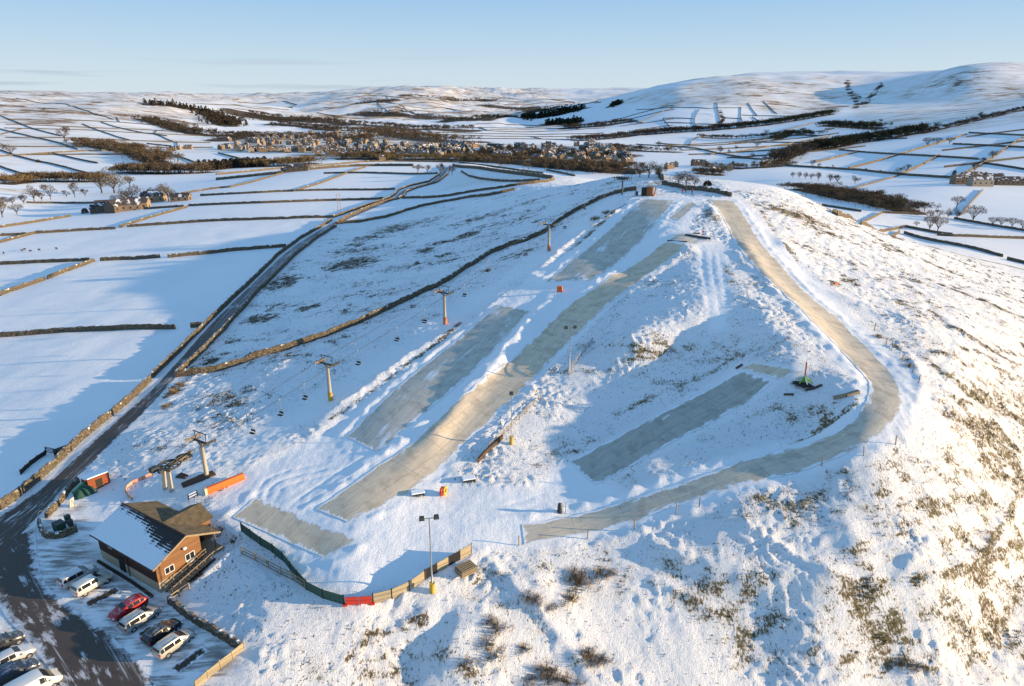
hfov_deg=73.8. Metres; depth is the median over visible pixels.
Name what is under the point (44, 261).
stone wall
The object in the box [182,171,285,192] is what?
stone wall
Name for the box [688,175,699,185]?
bare tree
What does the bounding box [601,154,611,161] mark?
house
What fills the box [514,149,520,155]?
house
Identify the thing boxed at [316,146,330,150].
house
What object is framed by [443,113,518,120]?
woodland
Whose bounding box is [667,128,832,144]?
stone wall
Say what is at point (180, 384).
reed clump
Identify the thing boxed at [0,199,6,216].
bare tree
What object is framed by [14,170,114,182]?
woodland
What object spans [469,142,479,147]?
house
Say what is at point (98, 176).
bare tree
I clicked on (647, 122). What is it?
stone wall
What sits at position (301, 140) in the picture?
house
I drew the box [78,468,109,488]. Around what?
brown shed
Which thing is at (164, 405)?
reed clump
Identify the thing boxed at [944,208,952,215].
bare tree
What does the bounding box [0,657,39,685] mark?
parked car
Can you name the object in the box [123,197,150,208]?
farm building
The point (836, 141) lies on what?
woodland
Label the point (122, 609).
parked car
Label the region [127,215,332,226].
stone wall
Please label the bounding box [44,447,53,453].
field gate
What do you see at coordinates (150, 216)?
stone wall
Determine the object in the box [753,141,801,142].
stone wall
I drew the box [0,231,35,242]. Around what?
stone wall
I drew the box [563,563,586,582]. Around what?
reed clump
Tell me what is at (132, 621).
parked car
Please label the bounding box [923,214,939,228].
bare tree
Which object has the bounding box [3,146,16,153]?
bare tree
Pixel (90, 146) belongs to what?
stone wall
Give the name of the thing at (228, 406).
heather
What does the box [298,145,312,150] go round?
house
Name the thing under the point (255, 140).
house
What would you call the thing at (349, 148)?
house
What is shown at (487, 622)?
reed clump
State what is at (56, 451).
gate
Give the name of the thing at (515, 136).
stone wall
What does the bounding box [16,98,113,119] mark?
stone wall
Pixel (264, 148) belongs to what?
house
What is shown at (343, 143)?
house
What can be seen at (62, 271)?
stone wall
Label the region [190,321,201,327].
stone wall
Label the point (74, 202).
stone wall
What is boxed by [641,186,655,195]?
hilltop hut
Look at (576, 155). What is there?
house
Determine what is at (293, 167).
farm building
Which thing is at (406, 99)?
stone wall
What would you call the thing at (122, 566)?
door
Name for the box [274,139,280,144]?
house
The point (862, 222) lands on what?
stone wall
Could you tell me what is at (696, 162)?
house
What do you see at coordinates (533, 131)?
stone wall
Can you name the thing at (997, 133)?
stone wall
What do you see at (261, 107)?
stone wall
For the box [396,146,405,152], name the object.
house
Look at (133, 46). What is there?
sky
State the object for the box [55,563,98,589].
parked car
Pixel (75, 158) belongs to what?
stone wall
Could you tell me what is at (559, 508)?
padded post
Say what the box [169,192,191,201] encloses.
farm building
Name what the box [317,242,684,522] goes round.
ski mat
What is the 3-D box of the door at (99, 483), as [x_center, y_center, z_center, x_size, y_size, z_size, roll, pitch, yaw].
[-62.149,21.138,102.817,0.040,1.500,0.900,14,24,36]
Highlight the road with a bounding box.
[0,167,448,546]
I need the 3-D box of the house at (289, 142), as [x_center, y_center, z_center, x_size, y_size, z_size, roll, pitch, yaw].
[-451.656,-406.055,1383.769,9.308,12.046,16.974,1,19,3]
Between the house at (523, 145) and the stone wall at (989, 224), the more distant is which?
the house at (523, 145)
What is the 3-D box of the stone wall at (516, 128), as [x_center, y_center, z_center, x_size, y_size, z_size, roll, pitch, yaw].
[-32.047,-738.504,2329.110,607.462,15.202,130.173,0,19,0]
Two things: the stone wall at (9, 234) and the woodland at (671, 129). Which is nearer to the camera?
the stone wall at (9, 234)
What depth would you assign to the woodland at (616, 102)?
2981.52 m
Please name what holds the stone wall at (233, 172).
on the ground at (304, 458)
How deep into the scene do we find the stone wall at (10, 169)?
868.57 m
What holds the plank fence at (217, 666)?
on the ground at (304, 458)
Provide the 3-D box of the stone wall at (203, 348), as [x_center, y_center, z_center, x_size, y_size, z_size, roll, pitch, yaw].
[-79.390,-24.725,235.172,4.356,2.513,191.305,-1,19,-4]
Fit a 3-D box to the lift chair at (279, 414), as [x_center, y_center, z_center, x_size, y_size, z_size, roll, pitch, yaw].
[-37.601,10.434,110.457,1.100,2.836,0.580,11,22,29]
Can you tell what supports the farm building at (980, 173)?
on the ground at (304, 458)
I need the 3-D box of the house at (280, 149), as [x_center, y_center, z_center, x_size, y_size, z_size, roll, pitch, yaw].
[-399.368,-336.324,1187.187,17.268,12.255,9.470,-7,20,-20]
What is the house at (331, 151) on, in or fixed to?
on the ground at (304, 458)
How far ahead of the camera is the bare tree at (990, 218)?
402.58 m
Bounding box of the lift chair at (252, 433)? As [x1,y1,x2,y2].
[249,416,255,434]
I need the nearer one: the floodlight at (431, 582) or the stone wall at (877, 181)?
the floodlight at (431, 582)
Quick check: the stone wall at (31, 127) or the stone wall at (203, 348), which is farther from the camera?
the stone wall at (31, 127)
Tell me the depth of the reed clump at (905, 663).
75.06 m
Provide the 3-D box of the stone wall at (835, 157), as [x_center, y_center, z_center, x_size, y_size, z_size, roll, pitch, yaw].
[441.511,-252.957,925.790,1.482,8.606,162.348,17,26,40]
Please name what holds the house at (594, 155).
on the ground at (304, 458)
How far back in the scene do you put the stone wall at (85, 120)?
1853.43 m
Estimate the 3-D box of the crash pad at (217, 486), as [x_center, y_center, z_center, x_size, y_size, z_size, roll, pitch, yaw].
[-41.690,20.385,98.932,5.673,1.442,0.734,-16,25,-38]
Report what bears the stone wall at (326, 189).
on the ground at (304, 458)
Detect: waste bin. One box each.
[51,519,65,531]
[63,514,70,523]
[67,518,73,526]
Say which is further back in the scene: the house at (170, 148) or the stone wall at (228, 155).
the house at (170, 148)
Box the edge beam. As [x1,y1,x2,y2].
[685,234,710,238]
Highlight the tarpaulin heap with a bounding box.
[72,482,97,499]
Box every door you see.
[95,478,102,488]
[118,556,126,571]
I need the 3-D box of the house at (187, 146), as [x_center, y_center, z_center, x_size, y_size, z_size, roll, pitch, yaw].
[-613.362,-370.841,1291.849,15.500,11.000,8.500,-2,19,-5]
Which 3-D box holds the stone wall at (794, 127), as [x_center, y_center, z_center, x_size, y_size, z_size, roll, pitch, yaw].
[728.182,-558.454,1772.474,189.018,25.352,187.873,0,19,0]
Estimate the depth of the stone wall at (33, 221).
402.77 m
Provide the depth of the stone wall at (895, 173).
714.40 m
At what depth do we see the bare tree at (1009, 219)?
393.98 m
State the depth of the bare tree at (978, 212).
413.96 m
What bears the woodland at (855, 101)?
on the ground at (304, 458)
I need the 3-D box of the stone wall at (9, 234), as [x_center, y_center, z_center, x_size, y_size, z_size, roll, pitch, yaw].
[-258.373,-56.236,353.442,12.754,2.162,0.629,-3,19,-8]
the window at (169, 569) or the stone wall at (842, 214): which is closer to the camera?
the window at (169, 569)
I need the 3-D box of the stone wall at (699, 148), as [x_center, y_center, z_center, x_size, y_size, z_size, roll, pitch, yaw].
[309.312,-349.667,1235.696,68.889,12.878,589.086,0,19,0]
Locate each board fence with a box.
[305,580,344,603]
[372,570,424,602]
[424,543,471,578]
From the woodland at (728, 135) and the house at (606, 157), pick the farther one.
the woodland at (728, 135)
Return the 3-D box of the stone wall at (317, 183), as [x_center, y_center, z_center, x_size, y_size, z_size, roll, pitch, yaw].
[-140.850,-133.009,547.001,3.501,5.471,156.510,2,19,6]
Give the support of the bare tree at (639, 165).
on the ground at (304, 458)
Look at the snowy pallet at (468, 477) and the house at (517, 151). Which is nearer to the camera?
the snowy pallet at (468, 477)
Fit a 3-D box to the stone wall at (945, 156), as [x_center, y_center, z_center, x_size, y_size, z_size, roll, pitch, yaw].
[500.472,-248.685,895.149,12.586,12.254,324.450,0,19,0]
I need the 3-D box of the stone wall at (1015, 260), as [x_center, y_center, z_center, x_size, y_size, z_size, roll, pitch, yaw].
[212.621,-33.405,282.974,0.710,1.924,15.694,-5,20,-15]
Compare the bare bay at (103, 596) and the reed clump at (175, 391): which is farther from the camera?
the reed clump at (175, 391)
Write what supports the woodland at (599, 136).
on the ground at (304, 458)
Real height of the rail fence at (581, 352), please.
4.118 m
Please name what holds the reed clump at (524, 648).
on the ground at (304, 458)
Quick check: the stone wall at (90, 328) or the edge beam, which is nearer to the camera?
the edge beam
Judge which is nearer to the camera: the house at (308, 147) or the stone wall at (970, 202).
the stone wall at (970, 202)
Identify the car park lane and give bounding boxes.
[0,527,155,685]
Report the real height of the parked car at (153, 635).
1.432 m
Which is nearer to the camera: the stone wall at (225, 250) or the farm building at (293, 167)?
the stone wall at (225, 250)
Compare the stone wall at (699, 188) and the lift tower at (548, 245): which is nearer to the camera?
the lift tower at (548, 245)
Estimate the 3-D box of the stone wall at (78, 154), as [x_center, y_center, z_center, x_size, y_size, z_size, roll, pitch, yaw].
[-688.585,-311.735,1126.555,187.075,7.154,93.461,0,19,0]
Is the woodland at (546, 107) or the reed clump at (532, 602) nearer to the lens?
the reed clump at (532, 602)
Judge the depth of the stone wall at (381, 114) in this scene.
3569.58 m
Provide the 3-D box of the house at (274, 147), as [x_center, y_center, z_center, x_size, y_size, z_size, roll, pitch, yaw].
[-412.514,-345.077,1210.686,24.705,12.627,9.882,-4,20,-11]
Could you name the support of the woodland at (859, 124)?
on the ground at (304, 458)
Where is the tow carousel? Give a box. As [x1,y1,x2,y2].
[792,359,813,387]
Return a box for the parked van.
[3,668,62,685]
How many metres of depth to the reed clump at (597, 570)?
82.00 m
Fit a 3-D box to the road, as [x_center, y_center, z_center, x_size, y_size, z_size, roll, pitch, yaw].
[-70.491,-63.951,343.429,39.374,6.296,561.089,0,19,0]
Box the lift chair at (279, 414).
[278,399,283,416]
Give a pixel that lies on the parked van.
(44, 677)
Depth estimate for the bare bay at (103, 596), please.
80.99 m
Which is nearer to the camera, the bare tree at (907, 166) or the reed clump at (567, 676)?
the reed clump at (567, 676)
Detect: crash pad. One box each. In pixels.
[203,472,244,495]
[557,286,562,291]
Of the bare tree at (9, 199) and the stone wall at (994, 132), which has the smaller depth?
the bare tree at (9, 199)
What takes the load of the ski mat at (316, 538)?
on the ground at (304, 458)
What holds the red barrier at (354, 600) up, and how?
on the ground at (304, 458)
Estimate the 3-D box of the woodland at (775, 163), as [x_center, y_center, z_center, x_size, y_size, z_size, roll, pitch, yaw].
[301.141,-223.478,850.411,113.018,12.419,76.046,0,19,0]
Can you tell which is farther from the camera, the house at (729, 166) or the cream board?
the house at (729, 166)
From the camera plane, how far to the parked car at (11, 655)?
71.95 m
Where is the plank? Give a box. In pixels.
[805,384,822,390]
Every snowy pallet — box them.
[410,488,424,496]
[461,475,475,481]
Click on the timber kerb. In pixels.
(129, 580)
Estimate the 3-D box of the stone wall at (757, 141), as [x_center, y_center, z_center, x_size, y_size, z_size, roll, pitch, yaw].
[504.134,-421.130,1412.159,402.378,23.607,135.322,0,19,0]
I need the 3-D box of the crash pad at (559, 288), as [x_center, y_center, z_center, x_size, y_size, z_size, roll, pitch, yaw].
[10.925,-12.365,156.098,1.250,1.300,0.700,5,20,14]
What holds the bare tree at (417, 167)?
on the ground at (304, 458)
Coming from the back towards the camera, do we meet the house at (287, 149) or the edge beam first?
the house at (287, 149)
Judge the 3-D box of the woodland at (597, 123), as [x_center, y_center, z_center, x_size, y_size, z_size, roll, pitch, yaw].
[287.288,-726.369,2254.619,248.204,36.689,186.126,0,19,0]
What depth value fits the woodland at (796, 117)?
1983.47 m
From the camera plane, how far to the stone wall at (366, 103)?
4066.55 m
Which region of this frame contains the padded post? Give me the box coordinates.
[557,503,565,513]
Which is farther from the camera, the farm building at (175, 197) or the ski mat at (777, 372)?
the farm building at (175, 197)
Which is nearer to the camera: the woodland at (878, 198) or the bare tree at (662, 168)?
the bare tree at (662, 168)
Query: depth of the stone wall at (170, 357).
192.94 m
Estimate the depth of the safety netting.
103.06 m
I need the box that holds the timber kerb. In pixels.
[97,560,153,597]
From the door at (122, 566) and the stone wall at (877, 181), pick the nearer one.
the door at (122, 566)
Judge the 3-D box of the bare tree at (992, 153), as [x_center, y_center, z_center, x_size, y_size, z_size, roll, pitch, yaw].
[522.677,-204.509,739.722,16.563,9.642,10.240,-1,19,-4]
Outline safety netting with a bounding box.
[125,473,152,499]
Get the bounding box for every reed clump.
[159,402,171,409]
[167,387,181,394]
[174,381,187,387]
[458,655,480,667]
[478,633,496,649]
[479,644,506,663]
[481,611,498,625]
[483,617,514,636]
[514,639,532,656]
[517,590,539,602]
[520,674,536,685]
[526,591,545,606]
[527,655,562,683]
[537,671,567,685]
[545,602,558,613]
[552,670,585,685]
[560,585,580,606]
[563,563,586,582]
[565,565,602,592]
[574,643,597,665]
[585,650,606,669]
[589,564,612,582]
[595,650,612,667]
[606,567,618,576]
[891,655,916,671]
[909,657,927,675]
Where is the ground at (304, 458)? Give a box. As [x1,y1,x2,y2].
[0,62,1023,685]
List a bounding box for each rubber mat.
[175,472,187,478]
[181,470,215,487]
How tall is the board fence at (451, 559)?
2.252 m
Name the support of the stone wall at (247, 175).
on the ground at (304, 458)
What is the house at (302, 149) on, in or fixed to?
on the ground at (304, 458)
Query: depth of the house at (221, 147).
1277.08 m
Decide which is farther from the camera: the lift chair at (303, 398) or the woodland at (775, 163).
the woodland at (775, 163)
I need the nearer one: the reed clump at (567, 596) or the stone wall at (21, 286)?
the reed clump at (567, 596)
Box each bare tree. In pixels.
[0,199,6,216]
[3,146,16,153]
[5,195,16,203]
[8,204,22,214]
[17,194,26,203]
[22,184,39,201]
[39,184,57,198]
[57,126,69,140]
[67,182,78,196]
[82,168,113,192]
[98,171,127,192]
[116,184,144,197]
[124,175,134,184]
[149,184,163,190]
[158,182,174,200]
[411,164,421,172]
[436,162,444,169]
[633,163,646,176]
[640,162,658,177]
[654,164,667,174]
[668,172,683,182]
[677,171,693,184]
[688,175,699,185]
[902,164,911,170]
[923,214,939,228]
[932,217,948,230]
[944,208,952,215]
[951,196,965,207]
[953,208,964,215]
[963,204,986,219]
[971,162,981,171]
[987,150,1000,158]
[989,217,999,225]
[996,217,1007,224]
[1006,217,1019,225]
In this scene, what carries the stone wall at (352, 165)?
on the ground at (304, 458)
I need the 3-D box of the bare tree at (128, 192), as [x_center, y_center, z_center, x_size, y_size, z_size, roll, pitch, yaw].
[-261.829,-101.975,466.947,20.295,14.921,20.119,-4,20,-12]
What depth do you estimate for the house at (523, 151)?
1135.54 m
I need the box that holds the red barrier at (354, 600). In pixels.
[343,596,374,606]
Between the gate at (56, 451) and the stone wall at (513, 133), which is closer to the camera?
the gate at (56, 451)
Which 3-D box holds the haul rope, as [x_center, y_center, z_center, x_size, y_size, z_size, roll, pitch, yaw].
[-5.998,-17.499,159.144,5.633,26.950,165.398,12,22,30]
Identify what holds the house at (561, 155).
on the ground at (304, 458)
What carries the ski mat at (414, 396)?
on the ground at (304, 458)
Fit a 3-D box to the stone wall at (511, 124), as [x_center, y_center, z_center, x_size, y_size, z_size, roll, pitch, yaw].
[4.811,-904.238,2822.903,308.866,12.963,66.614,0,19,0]
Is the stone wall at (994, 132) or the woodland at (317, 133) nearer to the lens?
the stone wall at (994, 132)
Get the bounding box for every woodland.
[0,172,44,184]
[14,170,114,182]
[62,136,136,150]
[103,160,212,174]
[105,141,184,162]
[124,114,217,133]
[142,98,248,125]
[197,156,266,170]
[198,130,272,139]
[221,110,357,121]
[233,154,327,166]
[245,131,402,139]
[269,120,359,130]
[281,117,482,130]
[323,126,482,141]
[334,149,398,159]
[341,109,475,118]
[356,97,398,103]
[369,144,539,155]
[371,151,489,161]
[408,93,495,100]
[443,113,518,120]
[455,152,644,174]
[477,145,641,156]
[483,102,580,112]
[520,104,585,120]
[544,115,583,125]
[562,118,634,128]
[566,130,646,140]
[610,99,622,106]
[612,142,676,151]
[633,123,728,135]
[692,166,730,175]
[696,127,805,138]
[705,158,797,168]
[717,110,727,123]
[725,108,837,129]
[761,138,827,161]
[768,129,827,139]
[776,181,940,211]
[811,122,941,149]
[814,118,892,128]
[845,80,861,106]
[861,82,882,103]
[914,106,1023,132]
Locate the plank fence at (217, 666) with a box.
[193,640,244,685]
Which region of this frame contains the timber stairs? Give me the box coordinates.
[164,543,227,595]
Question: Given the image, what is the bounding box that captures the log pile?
[833,389,859,399]
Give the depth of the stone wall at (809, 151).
1061.61 m
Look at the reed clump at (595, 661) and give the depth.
73.68 m
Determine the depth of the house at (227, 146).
1307.54 m
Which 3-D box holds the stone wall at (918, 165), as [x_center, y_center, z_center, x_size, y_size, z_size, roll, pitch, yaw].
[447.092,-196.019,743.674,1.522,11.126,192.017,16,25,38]
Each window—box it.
[164,564,174,574]
[185,550,194,561]
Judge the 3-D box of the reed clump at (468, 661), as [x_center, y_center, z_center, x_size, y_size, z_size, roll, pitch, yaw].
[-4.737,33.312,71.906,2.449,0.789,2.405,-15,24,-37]
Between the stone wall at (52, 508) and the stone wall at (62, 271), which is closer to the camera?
the stone wall at (52, 508)
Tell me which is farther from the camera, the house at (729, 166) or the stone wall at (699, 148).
the stone wall at (699, 148)
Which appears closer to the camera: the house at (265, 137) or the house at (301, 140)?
the house at (301, 140)
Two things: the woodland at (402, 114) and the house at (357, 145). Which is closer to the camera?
the house at (357, 145)
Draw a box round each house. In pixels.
[166,146,176,150]
[183,145,192,148]
[217,144,225,149]
[224,143,230,148]
[236,145,243,150]
[248,145,253,152]
[252,138,259,142]
[258,136,269,139]
[259,146,269,151]
[266,141,273,145]
[272,145,285,150]
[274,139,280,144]
[277,146,286,151]
[283,146,290,152]
[286,140,292,144]
[291,145,298,151]
[292,138,305,143]
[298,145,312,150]
[299,146,305,151]
[315,149,321,155]
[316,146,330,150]
[328,148,344,154]
[338,141,348,146]
[347,146,354,151]
[353,143,360,147]
[370,141,377,146]
[378,155,385,159]
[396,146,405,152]
[410,148,428,155]
[422,144,433,148]
[428,149,435,154]
[448,145,460,150]
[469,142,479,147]
[486,143,498,147]
[493,150,508,154]
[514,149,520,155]
[520,144,533,148]
[521,149,527,154]
[541,149,547,154]
[546,151,555,157]
[550,145,557,150]
[557,153,564,158]
[573,152,582,158]
[584,147,594,151]
[590,152,599,158]
[597,143,611,146]
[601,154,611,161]
[605,145,615,150]
[616,151,629,157]
[621,156,629,161]
[622,153,633,160]
[664,162,674,168]
[690,158,703,165]
[701,159,707,166]
[726,163,733,169]
[760,159,770,166]
[983,172,1004,175]
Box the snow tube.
[442,486,447,494]
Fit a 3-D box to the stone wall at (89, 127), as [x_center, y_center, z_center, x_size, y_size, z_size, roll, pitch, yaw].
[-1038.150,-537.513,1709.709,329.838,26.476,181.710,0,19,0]
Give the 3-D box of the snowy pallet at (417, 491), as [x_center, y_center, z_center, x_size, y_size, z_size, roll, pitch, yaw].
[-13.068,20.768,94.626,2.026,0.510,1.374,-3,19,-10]
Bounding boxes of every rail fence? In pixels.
[169,582,189,596]
[187,489,203,499]
[241,546,305,588]
[488,394,540,445]
[568,337,592,372]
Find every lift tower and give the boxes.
[185,430,215,474]
[314,354,339,400]
[434,285,453,324]
[541,218,557,250]
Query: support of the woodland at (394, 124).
on the ground at (304, 458)
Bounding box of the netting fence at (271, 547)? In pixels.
[240,522,305,585]
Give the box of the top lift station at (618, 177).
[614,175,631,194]
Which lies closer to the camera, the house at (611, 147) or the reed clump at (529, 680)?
the reed clump at (529, 680)
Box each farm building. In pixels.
[89,204,96,213]
[94,199,111,213]
[103,198,122,212]
[112,199,141,210]
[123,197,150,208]
[139,191,167,202]
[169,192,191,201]
[286,163,308,172]
[949,174,977,184]
[960,172,987,174]
[966,175,994,186]
[993,176,1023,185]
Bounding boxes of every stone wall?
[0,115,61,135]
[0,128,77,149]
[0,149,85,172]
[0,149,120,156]
[0,165,21,173]
[0,214,70,227]
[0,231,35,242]
[0,232,25,235]
[0,257,89,264]
[0,277,45,295]
[0,323,175,336]
[0,400,124,509]
[3,111,97,113]
[4,127,201,135]
[5,124,178,131]
[5,137,210,142]
[6,119,154,125]
[6,146,212,147]
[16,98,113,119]
[19,450,45,474]
[26,153,126,154]
[26,201,93,203]
[36,227,115,233]
[37,518,77,538]
[44,477,79,518]
[47,259,94,278]
[52,152,97,163]
[82,123,129,139]
[100,254,160,260]
[101,122,166,135]
[119,206,187,227]
[122,375,151,405]
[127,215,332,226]
[143,204,183,209]
[151,217,331,377]
[166,595,240,647]
[167,244,285,257]
[174,224,336,376]
[177,186,636,376]
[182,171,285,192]
[188,197,383,205]
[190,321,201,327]
[192,103,268,108]
[200,188,394,195]
[216,160,457,174]
[216,170,285,179]
[218,152,239,158]
[231,104,288,109]
[238,101,276,103]
[293,166,365,191]
[295,111,479,118]
[304,110,435,117]
[310,163,413,169]
[318,102,443,110]
[320,105,455,115]
[324,171,437,174]
[333,166,443,217]
[336,169,449,223]
[338,187,514,223]
[380,98,443,102]
[402,178,553,198]
[412,127,604,131]
[428,125,576,128]
[431,132,602,134]
[445,134,572,136]
[452,163,553,178]
[459,161,543,173]
[461,170,539,181]
[465,138,575,139]
[481,123,543,125]
[490,126,591,129]
[506,99,565,102]
[510,102,572,104]
[546,169,574,175]
[613,106,665,119]
[622,118,673,125]
[626,109,673,119]
[626,169,663,179]
[636,144,756,159]
[637,103,682,122]
[637,107,739,109]
[662,180,731,196]
[665,132,838,146]
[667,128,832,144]
[681,143,800,150]
[688,136,892,154]
[727,145,865,157]
[729,136,782,143]
[732,157,766,159]
[736,135,829,151]
[744,115,811,116]
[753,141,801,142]
[768,122,813,133]
[785,164,949,177]
[814,151,857,162]
[822,203,861,211]
[832,209,912,220]
[836,211,952,233]
[839,149,978,159]
[848,133,966,167]
[854,174,900,187]
[860,220,899,235]
[902,153,940,172]
[903,231,1002,256]
[937,233,1023,238]
[942,140,1023,150]
[944,156,1023,167]
[952,143,1023,147]
[954,217,1023,230]
[959,189,982,215]
[965,136,1022,171]
[966,129,1023,136]
[968,132,1023,135]
[980,162,1023,169]
[1006,256,1023,263]
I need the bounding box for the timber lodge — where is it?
[89,501,224,592]
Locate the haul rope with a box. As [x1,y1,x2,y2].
[162,179,624,465]
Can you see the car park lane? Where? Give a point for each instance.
(73, 646)
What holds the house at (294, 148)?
on the ground at (304, 458)
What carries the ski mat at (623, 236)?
on the ground at (304, 458)
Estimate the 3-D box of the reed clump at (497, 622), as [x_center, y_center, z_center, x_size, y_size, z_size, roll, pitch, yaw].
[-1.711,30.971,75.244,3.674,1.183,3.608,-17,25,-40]
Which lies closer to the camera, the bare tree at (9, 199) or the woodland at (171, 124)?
the bare tree at (9, 199)
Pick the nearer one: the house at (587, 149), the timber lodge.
the timber lodge
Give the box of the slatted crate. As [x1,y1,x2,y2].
[455,560,477,577]
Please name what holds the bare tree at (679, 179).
on the ground at (304, 458)
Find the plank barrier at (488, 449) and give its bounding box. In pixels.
[477,434,502,462]
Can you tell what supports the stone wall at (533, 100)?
on the ground at (304, 458)
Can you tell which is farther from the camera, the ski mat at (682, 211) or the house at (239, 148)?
the house at (239, 148)
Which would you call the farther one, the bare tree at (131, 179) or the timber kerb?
the bare tree at (131, 179)
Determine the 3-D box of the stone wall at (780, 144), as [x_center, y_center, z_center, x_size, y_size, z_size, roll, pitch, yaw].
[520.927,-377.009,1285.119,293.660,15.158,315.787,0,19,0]
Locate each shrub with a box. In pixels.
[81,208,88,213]
[703,180,711,185]
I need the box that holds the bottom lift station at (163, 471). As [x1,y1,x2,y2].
[148,449,194,492]
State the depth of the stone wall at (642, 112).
2568.73 m
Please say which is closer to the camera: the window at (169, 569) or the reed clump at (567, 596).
the reed clump at (567, 596)
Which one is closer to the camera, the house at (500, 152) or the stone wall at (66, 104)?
the house at (500, 152)
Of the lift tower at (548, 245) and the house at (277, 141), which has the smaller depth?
the lift tower at (548, 245)
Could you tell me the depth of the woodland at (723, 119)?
2094.59 m
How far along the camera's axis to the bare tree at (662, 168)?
259.12 m
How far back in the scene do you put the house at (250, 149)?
1189.14 m
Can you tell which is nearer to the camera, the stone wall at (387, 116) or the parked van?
the parked van
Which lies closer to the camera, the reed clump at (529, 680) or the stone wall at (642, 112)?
the reed clump at (529, 680)
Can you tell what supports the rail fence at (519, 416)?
on the ground at (304, 458)
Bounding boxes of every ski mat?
[233,497,357,557]
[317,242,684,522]
[347,305,529,451]
[522,200,902,544]
[546,199,674,281]
[570,370,772,483]
[669,233,711,243]
[670,202,697,219]
[741,362,800,379]
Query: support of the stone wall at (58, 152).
on the ground at (304, 458)
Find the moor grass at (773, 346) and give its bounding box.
[137,174,1023,684]
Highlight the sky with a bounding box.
[0,0,1023,93]
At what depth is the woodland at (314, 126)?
2298.59 m
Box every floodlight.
[419,514,438,593]
[509,391,513,444]
[564,325,576,372]
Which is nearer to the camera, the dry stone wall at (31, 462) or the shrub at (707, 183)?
the dry stone wall at (31, 462)
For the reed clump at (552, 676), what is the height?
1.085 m
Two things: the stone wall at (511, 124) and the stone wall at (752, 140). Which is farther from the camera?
the stone wall at (511, 124)
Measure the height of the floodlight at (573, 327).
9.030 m
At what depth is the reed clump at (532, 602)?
77.51 m
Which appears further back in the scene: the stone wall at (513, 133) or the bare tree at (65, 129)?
the stone wall at (513, 133)
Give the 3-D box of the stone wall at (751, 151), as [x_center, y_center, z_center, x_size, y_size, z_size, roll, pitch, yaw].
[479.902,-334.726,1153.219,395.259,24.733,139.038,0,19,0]
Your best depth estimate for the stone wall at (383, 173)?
559.28 m
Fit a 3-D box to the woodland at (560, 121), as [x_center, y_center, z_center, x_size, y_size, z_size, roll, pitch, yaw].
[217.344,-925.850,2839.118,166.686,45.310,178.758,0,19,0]
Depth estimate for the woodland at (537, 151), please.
1151.17 m
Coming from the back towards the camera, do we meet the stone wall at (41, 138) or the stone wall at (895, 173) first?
the stone wall at (41, 138)
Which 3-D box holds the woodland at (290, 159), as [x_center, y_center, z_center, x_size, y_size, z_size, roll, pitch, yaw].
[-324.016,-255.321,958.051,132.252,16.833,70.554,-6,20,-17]
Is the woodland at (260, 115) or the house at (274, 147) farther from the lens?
the woodland at (260, 115)
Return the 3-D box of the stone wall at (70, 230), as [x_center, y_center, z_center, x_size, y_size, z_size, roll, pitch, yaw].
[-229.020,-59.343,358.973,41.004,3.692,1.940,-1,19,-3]
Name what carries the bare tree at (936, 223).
on the ground at (304, 458)
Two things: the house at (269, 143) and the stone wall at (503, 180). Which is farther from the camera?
the house at (269, 143)
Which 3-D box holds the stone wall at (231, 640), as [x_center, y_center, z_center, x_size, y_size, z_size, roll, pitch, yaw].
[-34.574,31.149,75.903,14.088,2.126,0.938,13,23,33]
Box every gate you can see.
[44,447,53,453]
[53,445,72,455]
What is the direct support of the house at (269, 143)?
on the ground at (304, 458)
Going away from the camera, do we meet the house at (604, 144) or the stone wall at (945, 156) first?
the stone wall at (945, 156)
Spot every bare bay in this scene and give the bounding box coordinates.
[83,586,121,607]
[135,623,153,637]
[169,646,207,674]
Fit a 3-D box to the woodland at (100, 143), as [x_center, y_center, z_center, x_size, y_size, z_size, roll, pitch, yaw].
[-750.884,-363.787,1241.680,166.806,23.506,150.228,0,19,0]
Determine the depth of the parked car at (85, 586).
81.46 m
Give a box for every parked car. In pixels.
[0,629,24,650]
[0,642,35,668]
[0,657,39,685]
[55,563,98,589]
[69,570,112,597]
[106,593,148,621]
[116,603,161,633]
[140,617,182,647]
[150,627,196,659]
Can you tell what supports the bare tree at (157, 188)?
on the ground at (304, 458)
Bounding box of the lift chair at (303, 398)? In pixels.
[302,383,307,399]
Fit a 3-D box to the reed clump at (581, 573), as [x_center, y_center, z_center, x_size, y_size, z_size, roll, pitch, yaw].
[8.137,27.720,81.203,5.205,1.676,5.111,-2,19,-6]
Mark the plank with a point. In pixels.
(815, 387)
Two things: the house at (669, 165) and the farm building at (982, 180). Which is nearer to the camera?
the farm building at (982, 180)
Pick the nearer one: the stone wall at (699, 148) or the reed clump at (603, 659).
the reed clump at (603, 659)
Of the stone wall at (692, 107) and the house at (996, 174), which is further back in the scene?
the stone wall at (692, 107)
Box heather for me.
[121,177,613,589]
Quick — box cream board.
[70,497,75,507]
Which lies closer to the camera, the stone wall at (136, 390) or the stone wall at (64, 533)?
the stone wall at (64, 533)
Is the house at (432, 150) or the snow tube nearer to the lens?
the snow tube
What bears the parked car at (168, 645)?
on the ground at (304, 458)

